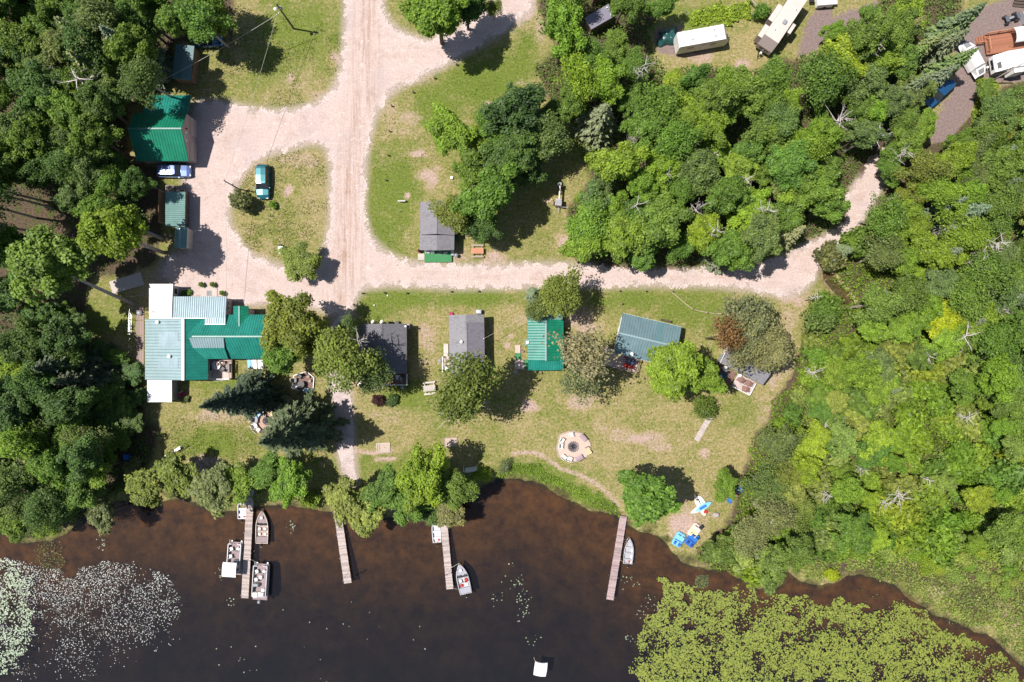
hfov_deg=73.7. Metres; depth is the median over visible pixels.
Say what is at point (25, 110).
broadleaf tree
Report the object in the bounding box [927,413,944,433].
bush
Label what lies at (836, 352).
bush
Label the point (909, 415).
bush
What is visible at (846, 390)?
bush
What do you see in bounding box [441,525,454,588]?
dock
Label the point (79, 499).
broadleaf tree
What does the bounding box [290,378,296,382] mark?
deck chair
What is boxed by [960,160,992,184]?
broadleaf tree
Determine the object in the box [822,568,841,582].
bush
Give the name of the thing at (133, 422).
broadleaf tree
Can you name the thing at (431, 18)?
broadleaf tree
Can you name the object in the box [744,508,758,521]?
bush
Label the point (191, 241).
door
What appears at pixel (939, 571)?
bush
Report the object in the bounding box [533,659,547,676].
swim raft
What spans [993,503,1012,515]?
bush
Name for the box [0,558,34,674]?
lily pads
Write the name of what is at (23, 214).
birch tree
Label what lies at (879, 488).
bush
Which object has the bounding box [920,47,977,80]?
spruce tree
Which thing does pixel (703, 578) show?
floating weeds
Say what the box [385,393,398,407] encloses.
bush
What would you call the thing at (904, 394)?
bush
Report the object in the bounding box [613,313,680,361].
cabin
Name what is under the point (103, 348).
broadleaf tree
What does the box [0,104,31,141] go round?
broadleaf tree
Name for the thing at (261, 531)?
fishing boat
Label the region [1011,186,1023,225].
broadleaf tree
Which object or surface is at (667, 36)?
tarp heap
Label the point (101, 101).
broadleaf tree
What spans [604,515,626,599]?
dock
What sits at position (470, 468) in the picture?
swing bench
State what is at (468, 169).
broadleaf tree
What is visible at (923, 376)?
bush
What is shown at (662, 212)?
broadleaf tree
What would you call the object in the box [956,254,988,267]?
dead tree
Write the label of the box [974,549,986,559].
bush
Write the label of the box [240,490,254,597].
dock
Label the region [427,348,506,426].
birch tree
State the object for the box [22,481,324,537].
shore scrub
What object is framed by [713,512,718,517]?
boulder
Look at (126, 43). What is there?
broadleaf tree
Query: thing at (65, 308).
broadleaf tree
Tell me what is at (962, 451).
bush
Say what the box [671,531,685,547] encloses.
pedal boat
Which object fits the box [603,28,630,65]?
broadleaf tree
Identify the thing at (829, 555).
bush
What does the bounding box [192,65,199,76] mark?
door
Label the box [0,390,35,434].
broadleaf tree
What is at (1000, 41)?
terracotta deck
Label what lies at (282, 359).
broadleaf tree
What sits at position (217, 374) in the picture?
lodge deck
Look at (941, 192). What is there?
broadleaf tree
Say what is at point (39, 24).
broadleaf tree
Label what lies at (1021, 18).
storage box
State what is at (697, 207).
dead tree
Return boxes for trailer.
[673,24,729,54]
[753,0,806,57]
[809,0,837,8]
[958,41,985,78]
[986,48,1023,77]
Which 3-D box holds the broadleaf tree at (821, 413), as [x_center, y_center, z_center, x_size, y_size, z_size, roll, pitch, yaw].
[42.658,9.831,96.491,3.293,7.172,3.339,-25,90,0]
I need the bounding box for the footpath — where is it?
[329,314,356,481]
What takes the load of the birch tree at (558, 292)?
on the ground at (394, 610)
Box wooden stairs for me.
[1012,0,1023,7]
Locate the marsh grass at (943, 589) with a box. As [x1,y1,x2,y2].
[800,540,1023,658]
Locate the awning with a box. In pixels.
[1007,26,1023,46]
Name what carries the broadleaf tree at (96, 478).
on the ground at (394, 610)
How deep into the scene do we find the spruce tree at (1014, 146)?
92.23 m
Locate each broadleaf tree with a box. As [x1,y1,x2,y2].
[0,0,31,14]
[0,11,9,22]
[0,15,62,68]
[0,29,22,63]
[0,55,20,78]
[0,92,8,112]
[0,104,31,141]
[0,139,6,176]
[0,141,31,189]
[0,223,27,280]
[0,273,44,313]
[0,314,55,364]
[0,356,25,381]
[0,372,26,396]
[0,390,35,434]
[0,455,18,467]
[0,495,23,515]
[4,58,70,113]
[4,113,60,158]
[5,223,135,306]
[8,360,67,404]
[10,155,64,190]
[12,98,33,115]
[15,50,70,77]
[15,296,60,331]
[18,147,64,181]
[19,13,57,41]
[24,479,43,496]
[25,445,70,490]
[26,0,60,27]
[28,396,45,420]
[31,516,69,539]
[34,86,84,131]
[34,385,99,425]
[34,481,60,497]
[35,311,96,357]
[39,24,80,68]
[41,62,73,76]
[43,124,71,153]
[44,416,57,434]
[50,0,69,29]
[51,417,82,451]
[52,185,92,214]
[53,478,105,515]
[55,430,116,483]
[56,300,76,316]
[58,0,96,34]
[62,156,105,191]
[64,109,132,165]
[65,460,123,489]
[70,311,87,328]
[72,188,164,240]
[73,80,129,125]
[74,58,116,84]
[75,203,165,261]
[83,144,124,170]
[85,405,117,434]
[89,339,110,362]
[90,72,135,104]
[91,42,123,75]
[98,436,119,463]
[101,20,171,77]
[103,348,130,366]
[105,0,123,12]
[106,370,127,402]
[108,414,130,450]
[113,10,136,29]
[114,0,172,41]
[115,192,136,207]
[116,154,130,197]
[117,165,162,200]
[117,406,144,436]
[120,0,164,19]
[120,361,144,385]
[127,388,146,405]
[149,24,166,44]
[153,0,171,13]
[153,0,199,42]
[215,4,236,40]
[247,450,283,488]
[259,289,326,358]
[260,344,304,375]
[268,455,312,508]
[277,240,322,281]
[297,310,327,357]
[359,462,404,512]
[392,490,433,526]
[394,442,449,514]
[397,0,470,44]
[420,501,438,526]
[423,100,477,156]
[436,467,479,510]
[449,161,518,221]
[451,147,499,192]
[459,0,488,30]
[460,215,502,244]
[468,124,493,157]
[474,107,505,144]
[476,138,522,190]
[478,82,547,134]
[494,122,542,176]
[515,157,547,191]
[539,96,562,124]
[544,0,587,64]
[557,221,605,263]
[559,76,582,123]
[573,190,607,209]
[577,179,614,216]
[584,140,650,182]
[590,50,625,106]
[593,171,622,194]
[602,190,628,217]
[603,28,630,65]
[603,210,645,263]
[608,198,654,233]
[609,0,649,25]
[617,46,650,86]
[617,83,644,119]
[618,102,664,151]
[626,165,658,202]
[627,189,692,250]
[627,242,657,272]
[644,0,678,20]
[644,149,682,190]
[644,339,704,402]
[649,181,659,201]
[662,68,690,94]
[666,173,698,207]
[674,91,730,148]
[676,146,721,195]
[677,62,710,92]
[684,352,727,394]
[686,136,721,151]
[687,212,722,254]
[692,78,735,115]
[701,229,754,271]
[702,174,755,214]
[712,143,731,171]
[713,467,737,503]
[715,63,769,112]
[723,151,761,185]
[724,100,749,126]
[725,201,769,232]
[730,519,741,537]
[731,133,765,164]
[736,185,775,213]
[739,206,782,263]
[742,81,787,121]
[753,156,773,188]
[764,138,817,191]
[765,179,797,208]
[769,176,803,203]
[771,481,808,509]
[776,533,815,573]
[778,88,802,114]
[780,128,801,149]
[782,451,822,486]
[789,164,845,211]
[791,419,831,458]
[799,114,845,153]
[805,181,852,224]
[805,384,829,407]
[807,95,837,118]
[807,399,833,423]
[807,489,824,505]
[815,151,843,170]
[818,19,850,43]
[819,32,868,81]
[819,361,852,389]
[821,413,846,429]
[822,441,837,456]
[825,352,883,391]
[825,390,850,414]
[825,463,859,486]
[829,419,859,459]
[830,472,865,503]
[830,510,877,555]
[833,62,889,106]
[834,90,876,122]
[839,119,891,150]
[845,9,899,62]
[849,440,895,470]
[851,313,887,343]
[853,94,893,122]
[853,377,896,406]
[854,3,883,28]
[857,39,906,74]
[858,347,894,388]
[858,419,895,462]
[860,490,882,512]
[870,524,891,553]
[873,141,908,163]
[874,157,908,187]
[880,453,907,474]
[882,84,911,117]
[882,311,918,343]
[883,2,920,50]
[885,195,923,223]
[886,424,913,454]
[887,0,926,27]
[890,124,926,158]
[892,41,918,79]
[892,170,935,203]
[896,73,937,108]
[900,343,939,370]
[902,435,910,457]
[907,310,932,337]
[909,228,968,270]
[909,291,944,329]
[910,213,933,235]
[912,263,929,283]
[913,107,937,140]
[915,174,971,217]
[919,323,967,363]
[920,267,958,298]
[922,298,967,338]
[926,79,936,99]
[928,470,957,494]
[933,140,978,177]
[939,127,975,152]
[948,368,984,406]
[951,253,971,281]
[953,248,972,268]
[957,300,998,339]
[957,485,999,513]
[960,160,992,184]
[961,332,981,352]
[962,178,988,205]
[963,529,989,547]
[964,362,983,374]
[969,77,997,104]
[972,113,1005,135]
[973,393,995,409]
[974,145,1018,190]
[974,353,1021,403]
[976,486,1011,503]
[977,349,1017,364]
[978,389,1023,419]
[979,88,1023,131]
[982,512,1023,552]
[984,296,1006,319]
[986,272,1023,312]
[989,416,1017,435]
[990,238,1021,271]
[998,85,1023,101]
[999,258,1023,290]
[1000,112,1022,142]
[1000,435,1023,463]
[1004,305,1023,324]
[1005,116,1023,141]
[1005,408,1023,443]
[1007,129,1023,173]
[1010,230,1023,240]
[1010,354,1023,392]
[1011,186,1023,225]
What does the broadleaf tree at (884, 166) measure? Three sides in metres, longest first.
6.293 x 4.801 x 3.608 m
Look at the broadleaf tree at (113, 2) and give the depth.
92.69 m
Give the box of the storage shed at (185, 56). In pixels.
[172,44,200,85]
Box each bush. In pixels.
[121,455,144,474]
[180,395,189,402]
[185,289,191,295]
[228,187,253,213]
[268,201,276,209]
[298,490,321,508]
[371,394,384,406]
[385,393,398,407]
[473,465,492,482]
[496,456,512,473]
[691,395,718,420]
[721,523,735,536]
[730,558,763,587]
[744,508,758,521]
[747,482,764,504]
[751,3,771,19]
[751,537,769,562]
[768,523,791,544]
[771,416,795,431]
[772,529,805,546]
[781,402,804,426]
[788,425,810,439]
[789,385,810,410]
[796,363,819,387]
[799,303,839,335]
[799,343,828,367]
[800,332,822,348]
[802,501,830,535]
[803,514,840,552]
[805,290,846,324]
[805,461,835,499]
[807,374,839,393]
[811,239,847,271]
[812,546,838,562]
[817,350,846,374]
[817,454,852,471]
[819,492,842,512]
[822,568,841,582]
[824,540,855,561]
[825,339,846,364]
[827,501,858,530]
[835,334,867,357]
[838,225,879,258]
[840,384,853,393]
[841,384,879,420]
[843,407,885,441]
[848,460,873,483]
[856,554,869,562]
[858,550,874,558]
[859,492,898,522]
[860,336,875,353]
[863,472,881,489]
[865,345,907,377]
[867,512,888,532]
[873,484,899,501]
[875,393,896,418]
[875,505,903,534]
[876,548,898,561]
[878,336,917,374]
[878,455,928,501]
[882,533,896,550]
[887,537,898,551]
[890,380,917,406]
[890,498,925,531]
[891,397,930,436]
[893,374,902,385]
[895,543,910,554]
[896,449,923,475]
[896,529,907,542]
[899,520,928,550]
[901,370,920,383]
[905,378,943,401]
[906,357,947,385]
[908,546,925,562]
[909,427,939,455]
[909,475,947,518]
[917,532,930,549]
[918,457,946,479]
[918,555,936,570]
[919,566,933,577]
[920,513,939,531]
[922,517,961,567]
[923,387,957,417]
[926,499,971,533]
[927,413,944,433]
[929,411,958,423]
[932,349,967,384]
[933,564,945,577]
[934,448,960,478]
[936,418,963,441]
[942,380,959,398]
[943,437,975,467]
[943,566,964,584]
[944,458,987,485]
[948,484,973,504]
[952,551,975,568]
[953,403,983,441]
[954,393,976,407]
[954,531,966,549]
[959,509,988,530]
[963,347,1016,370]
[963,561,976,571]
[966,541,981,554]
[967,442,994,474]
[972,415,996,440]
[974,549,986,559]
[976,572,987,583]
[978,457,1023,496]
[985,433,1007,450]
[988,572,1001,587]
[993,448,1016,462]
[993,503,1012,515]
[995,581,1015,599]
[998,543,1017,565]
[999,489,1023,512]
[1001,563,1019,582]
[1006,576,1020,586]
[1015,455,1023,466]
[1015,552,1023,561]
[1016,570,1023,581]
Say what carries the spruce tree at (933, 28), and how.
on the ground at (394, 610)
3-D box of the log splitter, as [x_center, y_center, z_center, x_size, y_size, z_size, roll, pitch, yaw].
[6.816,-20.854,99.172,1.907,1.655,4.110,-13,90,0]
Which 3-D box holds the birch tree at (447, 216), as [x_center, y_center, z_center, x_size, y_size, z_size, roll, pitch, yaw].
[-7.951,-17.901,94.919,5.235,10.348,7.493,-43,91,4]
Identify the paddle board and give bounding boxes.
[694,495,700,505]
[696,502,710,511]
[698,495,704,504]
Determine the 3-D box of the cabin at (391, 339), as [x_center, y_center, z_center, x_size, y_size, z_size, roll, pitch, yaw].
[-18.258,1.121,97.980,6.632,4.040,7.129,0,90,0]
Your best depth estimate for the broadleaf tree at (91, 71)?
92.16 m
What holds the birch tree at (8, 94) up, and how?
on the ground at (394, 610)
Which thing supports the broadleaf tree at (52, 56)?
on the ground at (394, 610)
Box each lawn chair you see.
[177,391,186,396]
[250,423,258,429]
[251,417,258,422]
[253,426,261,433]
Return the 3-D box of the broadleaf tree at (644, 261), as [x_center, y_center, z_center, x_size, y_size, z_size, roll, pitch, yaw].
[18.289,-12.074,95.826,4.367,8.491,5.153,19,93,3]
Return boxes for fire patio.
[556,430,590,462]
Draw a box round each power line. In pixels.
[161,12,279,80]
[224,182,226,288]
[225,14,276,179]
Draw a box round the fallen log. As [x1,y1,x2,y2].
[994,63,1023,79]
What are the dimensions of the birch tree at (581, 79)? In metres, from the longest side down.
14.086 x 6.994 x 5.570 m
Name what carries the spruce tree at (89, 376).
on the ground at (394, 610)
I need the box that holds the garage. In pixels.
[128,95,196,163]
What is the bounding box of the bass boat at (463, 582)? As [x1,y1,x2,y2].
[456,563,471,597]
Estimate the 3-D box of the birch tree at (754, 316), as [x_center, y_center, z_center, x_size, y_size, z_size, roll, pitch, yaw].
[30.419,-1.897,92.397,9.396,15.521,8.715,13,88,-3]
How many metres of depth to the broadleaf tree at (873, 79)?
90.67 m
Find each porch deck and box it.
[378,374,409,384]
[418,250,451,261]
[603,347,639,372]
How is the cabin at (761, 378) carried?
on the ground at (394, 610)
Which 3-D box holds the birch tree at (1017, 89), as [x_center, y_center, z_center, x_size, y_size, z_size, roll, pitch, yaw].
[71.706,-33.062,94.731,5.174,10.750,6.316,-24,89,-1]
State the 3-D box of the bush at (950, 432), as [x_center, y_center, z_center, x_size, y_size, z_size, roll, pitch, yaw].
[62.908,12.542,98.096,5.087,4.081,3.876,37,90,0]
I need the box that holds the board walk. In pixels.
[136,306,143,364]
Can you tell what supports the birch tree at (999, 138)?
on the ground at (394, 610)
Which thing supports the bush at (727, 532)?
on the ground at (394, 610)
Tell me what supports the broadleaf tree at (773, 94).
on the ground at (394, 610)
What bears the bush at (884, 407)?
on the ground at (394, 610)
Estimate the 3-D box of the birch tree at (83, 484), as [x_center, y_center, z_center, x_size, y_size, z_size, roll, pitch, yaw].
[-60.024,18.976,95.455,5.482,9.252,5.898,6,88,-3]
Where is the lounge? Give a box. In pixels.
[226,363,230,372]
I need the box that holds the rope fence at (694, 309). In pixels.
[672,292,720,313]
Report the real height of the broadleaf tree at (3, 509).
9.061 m
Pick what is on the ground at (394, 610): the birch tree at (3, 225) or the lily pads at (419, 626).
the birch tree at (3, 225)
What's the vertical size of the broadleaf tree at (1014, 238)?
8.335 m
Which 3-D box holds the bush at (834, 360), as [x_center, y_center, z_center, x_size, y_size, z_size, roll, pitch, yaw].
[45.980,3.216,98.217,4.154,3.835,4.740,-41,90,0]
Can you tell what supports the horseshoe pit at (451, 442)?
on the ground at (394, 610)
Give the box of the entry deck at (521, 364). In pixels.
[515,345,527,368]
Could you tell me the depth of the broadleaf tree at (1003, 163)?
91.70 m
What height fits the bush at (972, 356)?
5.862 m
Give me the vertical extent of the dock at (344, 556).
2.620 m
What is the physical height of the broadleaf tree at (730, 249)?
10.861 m
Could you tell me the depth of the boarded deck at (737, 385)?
99.65 m
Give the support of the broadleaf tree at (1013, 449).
on the ground at (394, 610)
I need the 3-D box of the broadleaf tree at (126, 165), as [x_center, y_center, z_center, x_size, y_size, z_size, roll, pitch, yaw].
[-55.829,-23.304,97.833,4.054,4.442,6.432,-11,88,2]
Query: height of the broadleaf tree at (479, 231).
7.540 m
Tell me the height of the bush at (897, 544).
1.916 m
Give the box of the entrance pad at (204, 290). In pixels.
[201,287,216,295]
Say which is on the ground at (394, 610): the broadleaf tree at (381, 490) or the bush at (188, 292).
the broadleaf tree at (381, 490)
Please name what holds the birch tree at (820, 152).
on the ground at (394, 610)
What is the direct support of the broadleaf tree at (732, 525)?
on the ground at (394, 610)
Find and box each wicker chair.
[736,376,745,383]
[741,386,749,391]
[744,379,752,386]
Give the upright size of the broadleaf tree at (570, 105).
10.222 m
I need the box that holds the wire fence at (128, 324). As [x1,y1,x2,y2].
[128,295,139,364]
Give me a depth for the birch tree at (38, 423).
91.84 m
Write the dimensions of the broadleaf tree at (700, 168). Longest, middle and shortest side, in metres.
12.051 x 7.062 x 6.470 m
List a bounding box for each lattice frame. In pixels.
[247,360,251,368]
[251,359,257,368]
[256,359,262,368]
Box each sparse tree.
[541,324,622,384]
[557,358,605,406]
[705,311,745,354]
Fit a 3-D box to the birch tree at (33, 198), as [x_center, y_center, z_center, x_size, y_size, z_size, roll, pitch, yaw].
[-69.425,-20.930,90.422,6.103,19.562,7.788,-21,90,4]
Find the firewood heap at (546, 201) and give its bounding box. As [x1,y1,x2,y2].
[542,198,552,203]
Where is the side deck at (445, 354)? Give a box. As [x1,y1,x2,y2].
[442,344,448,371]
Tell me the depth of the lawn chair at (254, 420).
99.52 m
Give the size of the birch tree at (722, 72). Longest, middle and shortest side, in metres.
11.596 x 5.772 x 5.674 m
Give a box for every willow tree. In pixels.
[0,505,34,543]
[84,493,126,535]
[123,468,163,507]
[153,449,199,499]
[185,459,233,519]
[221,461,259,504]
[321,474,370,527]
[350,489,385,537]
[436,502,466,528]
[616,469,682,527]
[702,534,738,565]
[730,539,754,574]
[753,542,789,595]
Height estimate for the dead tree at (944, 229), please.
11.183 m
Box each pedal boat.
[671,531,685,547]
[684,534,699,547]
[687,522,701,537]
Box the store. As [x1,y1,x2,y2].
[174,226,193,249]
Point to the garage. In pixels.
(166, 133)
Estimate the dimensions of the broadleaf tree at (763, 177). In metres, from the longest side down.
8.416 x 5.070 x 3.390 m
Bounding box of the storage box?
[1019,12,1023,25]
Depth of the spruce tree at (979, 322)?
91.12 m
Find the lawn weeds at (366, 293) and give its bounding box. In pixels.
[160,7,797,506]
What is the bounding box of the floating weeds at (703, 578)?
[34,541,966,633]
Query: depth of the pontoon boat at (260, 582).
99.94 m
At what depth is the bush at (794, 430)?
98.50 m
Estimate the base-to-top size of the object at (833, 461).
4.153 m
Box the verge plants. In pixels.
[573,0,998,159]
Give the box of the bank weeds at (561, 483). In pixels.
[498,463,619,516]
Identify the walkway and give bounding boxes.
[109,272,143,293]
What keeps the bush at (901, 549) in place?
on the ground at (394, 610)
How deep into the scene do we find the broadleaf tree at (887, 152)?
94.32 m
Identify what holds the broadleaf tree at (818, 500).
on the ground at (394, 610)
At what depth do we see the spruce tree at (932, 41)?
94.24 m
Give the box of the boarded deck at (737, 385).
[731,376,755,395]
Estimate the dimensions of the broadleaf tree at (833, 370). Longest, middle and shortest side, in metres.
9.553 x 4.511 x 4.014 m
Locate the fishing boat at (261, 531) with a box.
[255,510,267,546]
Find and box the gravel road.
[157,0,902,314]
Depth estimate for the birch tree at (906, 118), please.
93.18 m
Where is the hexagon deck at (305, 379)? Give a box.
[293,371,313,393]
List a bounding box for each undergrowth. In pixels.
[0,1,227,538]
[533,0,963,265]
[696,101,1023,575]
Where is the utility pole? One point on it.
(280, 8)
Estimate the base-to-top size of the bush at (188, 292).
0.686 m
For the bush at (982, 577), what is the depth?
99.41 m
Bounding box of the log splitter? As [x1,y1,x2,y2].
[554,182,567,211]
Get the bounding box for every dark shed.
[585,4,614,34]
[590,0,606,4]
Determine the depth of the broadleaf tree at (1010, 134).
93.66 m
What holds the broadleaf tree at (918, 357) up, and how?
on the ground at (394, 610)
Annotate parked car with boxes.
[156,163,191,178]
[193,35,222,48]
[254,164,271,198]
[923,79,955,107]
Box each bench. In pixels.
[463,466,476,472]
[575,454,583,461]
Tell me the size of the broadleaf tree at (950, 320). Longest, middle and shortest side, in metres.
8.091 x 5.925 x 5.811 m
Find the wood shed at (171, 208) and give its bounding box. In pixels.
[158,189,185,225]
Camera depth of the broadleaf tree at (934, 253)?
91.10 m
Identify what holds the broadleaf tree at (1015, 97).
on the ground at (394, 610)
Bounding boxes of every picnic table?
[423,381,435,394]
[471,244,483,257]
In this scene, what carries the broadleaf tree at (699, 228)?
on the ground at (394, 610)
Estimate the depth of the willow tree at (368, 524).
93.80 m
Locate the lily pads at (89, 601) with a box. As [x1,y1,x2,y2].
[0,558,181,679]
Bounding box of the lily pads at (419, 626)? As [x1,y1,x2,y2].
[96,521,663,681]
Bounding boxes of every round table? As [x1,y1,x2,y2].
[212,361,219,369]
[297,381,303,387]
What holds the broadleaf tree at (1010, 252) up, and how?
on the ground at (394, 610)
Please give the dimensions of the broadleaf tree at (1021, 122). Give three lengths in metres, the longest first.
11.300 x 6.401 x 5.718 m
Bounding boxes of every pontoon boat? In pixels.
[222,540,243,578]
[251,561,269,603]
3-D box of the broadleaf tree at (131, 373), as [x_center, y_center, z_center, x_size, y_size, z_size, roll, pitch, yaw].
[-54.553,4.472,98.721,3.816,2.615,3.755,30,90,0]
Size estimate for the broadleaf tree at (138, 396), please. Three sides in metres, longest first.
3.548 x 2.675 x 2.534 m
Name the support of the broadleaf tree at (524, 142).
on the ground at (394, 610)
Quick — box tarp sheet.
[123,454,130,459]
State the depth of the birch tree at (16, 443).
88.40 m
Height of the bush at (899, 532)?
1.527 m
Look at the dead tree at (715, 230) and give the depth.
88.25 m
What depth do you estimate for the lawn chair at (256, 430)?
99.44 m
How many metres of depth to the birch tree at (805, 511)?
93.05 m
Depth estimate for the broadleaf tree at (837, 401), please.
93.72 m
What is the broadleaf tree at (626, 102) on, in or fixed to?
on the ground at (394, 610)
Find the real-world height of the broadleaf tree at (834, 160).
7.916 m
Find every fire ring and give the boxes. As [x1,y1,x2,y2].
[262,417,269,424]
[567,441,577,451]
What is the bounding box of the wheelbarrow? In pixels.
[135,310,144,315]
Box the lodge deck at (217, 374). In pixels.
[208,359,231,378]
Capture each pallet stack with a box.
[165,185,175,191]
[176,185,185,191]
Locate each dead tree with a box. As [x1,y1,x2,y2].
[58,65,102,90]
[350,329,370,349]
[624,194,646,211]
[627,128,639,142]
[632,56,656,80]
[680,201,707,222]
[709,220,724,236]
[755,200,777,213]
[804,290,819,300]
[805,367,822,378]
[815,490,831,503]
[826,104,855,130]
[843,123,891,152]
[865,38,884,62]
[873,141,915,165]
[877,496,895,510]
[888,481,910,508]
[926,321,983,350]
[933,221,967,236]
[954,411,977,422]
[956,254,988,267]
[972,232,1011,253]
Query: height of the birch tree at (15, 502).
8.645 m
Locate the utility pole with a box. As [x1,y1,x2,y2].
[273,3,294,29]
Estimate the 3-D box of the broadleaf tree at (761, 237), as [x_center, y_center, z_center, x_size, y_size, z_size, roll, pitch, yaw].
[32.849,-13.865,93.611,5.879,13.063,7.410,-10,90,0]
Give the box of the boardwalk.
[694,416,712,441]
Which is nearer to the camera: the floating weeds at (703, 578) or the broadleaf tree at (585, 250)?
the broadleaf tree at (585, 250)
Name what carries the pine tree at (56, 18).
on the ground at (394, 610)
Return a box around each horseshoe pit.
[376,442,389,452]
[444,437,457,446]
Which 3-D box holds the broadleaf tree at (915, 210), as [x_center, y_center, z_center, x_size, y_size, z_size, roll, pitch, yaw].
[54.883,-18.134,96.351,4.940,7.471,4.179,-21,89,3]
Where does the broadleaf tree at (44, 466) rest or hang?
on the ground at (394, 610)
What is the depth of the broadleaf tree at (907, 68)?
93.42 m
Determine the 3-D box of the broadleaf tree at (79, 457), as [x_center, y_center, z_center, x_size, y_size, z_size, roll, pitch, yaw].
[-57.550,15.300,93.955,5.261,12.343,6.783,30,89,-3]
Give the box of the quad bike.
[1002,12,1020,25]
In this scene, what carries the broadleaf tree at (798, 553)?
on the ground at (394, 610)
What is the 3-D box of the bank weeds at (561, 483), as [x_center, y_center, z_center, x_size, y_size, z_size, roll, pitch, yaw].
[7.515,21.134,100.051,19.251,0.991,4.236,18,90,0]
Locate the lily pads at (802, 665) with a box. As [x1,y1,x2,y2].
[628,577,1023,681]
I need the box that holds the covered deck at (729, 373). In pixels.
[718,363,735,389]
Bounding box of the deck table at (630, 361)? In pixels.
[625,358,634,364]
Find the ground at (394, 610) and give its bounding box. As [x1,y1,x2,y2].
[0,0,1023,681]
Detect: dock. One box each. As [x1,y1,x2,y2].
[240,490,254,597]
[333,512,353,583]
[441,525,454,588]
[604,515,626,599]
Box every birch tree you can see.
[0,77,17,112]
[0,128,15,150]
[0,176,52,208]
[0,201,28,257]
[0,421,50,465]
[0,457,40,503]
[0,490,24,507]
[2,190,43,201]
[3,208,36,218]
[3,497,27,520]
[6,60,25,80]
[7,1,30,23]
[11,0,32,13]
[18,484,68,537]
[19,416,52,450]
[29,108,56,128]
[39,144,94,185]
[46,508,81,532]
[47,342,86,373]
[53,12,108,69]
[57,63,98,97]
[57,424,114,459]
[58,468,88,497]
[71,0,125,40]
[90,164,123,198]
[94,0,114,9]
[116,54,171,109]
[163,0,238,48]
[174,0,226,12]
[312,325,380,394]
[337,312,357,344]
[346,346,395,396]
[425,192,470,234]
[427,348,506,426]
[485,0,502,19]
[523,289,554,321]
[532,109,573,161]
[537,263,582,318]
[547,0,588,7]
[553,51,600,103]
[563,193,610,257]
[580,30,613,71]
[630,80,684,130]
[651,119,708,161]
[666,230,695,263]
[697,63,743,97]
[710,292,780,357]
[725,320,794,375]
[730,514,773,559]
[735,462,792,504]
[740,114,784,154]
[749,101,799,141]
[749,491,798,537]
[755,51,793,93]
[756,422,807,470]
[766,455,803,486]
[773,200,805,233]
[787,133,831,162]
[790,497,817,535]
[795,43,861,110]
[847,281,913,325]
[856,231,906,272]
[857,191,910,241]
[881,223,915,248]
[885,106,920,131]
[889,149,958,182]
[889,271,930,314]
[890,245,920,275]
[930,208,997,252]
[942,263,993,322]
[946,167,975,185]
[956,249,1018,295]
[965,129,997,158]
[970,120,1010,149]
[972,319,1023,358]
[978,173,1023,232]
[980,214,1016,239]
[1011,81,1023,112]
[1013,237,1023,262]
[1014,170,1023,187]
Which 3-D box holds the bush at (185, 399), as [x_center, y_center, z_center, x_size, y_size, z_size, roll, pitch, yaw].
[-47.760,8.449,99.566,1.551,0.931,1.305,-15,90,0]
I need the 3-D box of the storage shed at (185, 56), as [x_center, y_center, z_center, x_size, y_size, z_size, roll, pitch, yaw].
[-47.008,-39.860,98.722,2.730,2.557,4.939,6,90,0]
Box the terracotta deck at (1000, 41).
[976,28,1023,55]
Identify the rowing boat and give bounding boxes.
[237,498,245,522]
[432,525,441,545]
[623,539,633,567]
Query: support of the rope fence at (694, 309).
attached to the bollard
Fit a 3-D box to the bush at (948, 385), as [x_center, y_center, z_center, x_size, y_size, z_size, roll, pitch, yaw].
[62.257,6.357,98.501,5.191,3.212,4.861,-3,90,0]
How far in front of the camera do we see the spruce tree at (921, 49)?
94.21 m
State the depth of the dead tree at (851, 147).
95.98 m
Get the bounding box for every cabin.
[360,324,407,373]
[419,201,454,249]
[449,314,484,374]
[525,312,563,370]
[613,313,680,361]
[717,343,770,384]
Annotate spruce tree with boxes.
[30,342,115,376]
[51,354,130,396]
[61,408,91,426]
[98,24,173,92]
[198,366,289,421]
[258,387,350,458]
[524,286,538,303]
[572,102,620,151]
[698,251,728,274]
[778,225,806,250]
[830,244,853,257]
[888,44,928,83]
[889,385,900,393]
[892,74,931,92]
[907,244,963,272]
[913,15,925,26]
[914,31,946,65]
[915,28,969,72]
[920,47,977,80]
[922,1,986,38]
[922,196,968,221]
[923,7,983,39]
[923,64,958,88]
[923,317,986,332]
[930,202,991,239]
[977,177,1021,204]
[979,144,1021,161]
[979,289,1023,298]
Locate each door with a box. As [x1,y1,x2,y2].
[187,238,193,244]
[190,117,196,138]
[190,141,196,162]
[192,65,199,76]
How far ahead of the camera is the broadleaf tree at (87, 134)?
89.35 m
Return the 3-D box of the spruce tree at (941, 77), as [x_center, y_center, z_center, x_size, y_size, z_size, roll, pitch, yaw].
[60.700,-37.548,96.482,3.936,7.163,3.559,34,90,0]
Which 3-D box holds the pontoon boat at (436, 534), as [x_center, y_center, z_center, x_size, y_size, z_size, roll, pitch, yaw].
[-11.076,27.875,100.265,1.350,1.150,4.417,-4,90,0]
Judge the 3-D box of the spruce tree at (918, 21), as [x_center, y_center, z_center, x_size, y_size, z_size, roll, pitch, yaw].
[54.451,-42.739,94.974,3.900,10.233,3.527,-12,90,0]
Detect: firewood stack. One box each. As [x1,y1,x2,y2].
[181,190,189,224]
[585,446,591,454]
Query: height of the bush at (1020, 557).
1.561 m
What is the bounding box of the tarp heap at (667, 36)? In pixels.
[656,26,676,47]
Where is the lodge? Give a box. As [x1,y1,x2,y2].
[145,284,265,401]
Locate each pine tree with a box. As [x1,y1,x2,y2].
[54,16,105,40]
[66,49,125,93]
[78,36,135,83]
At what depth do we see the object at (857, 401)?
96.04 m

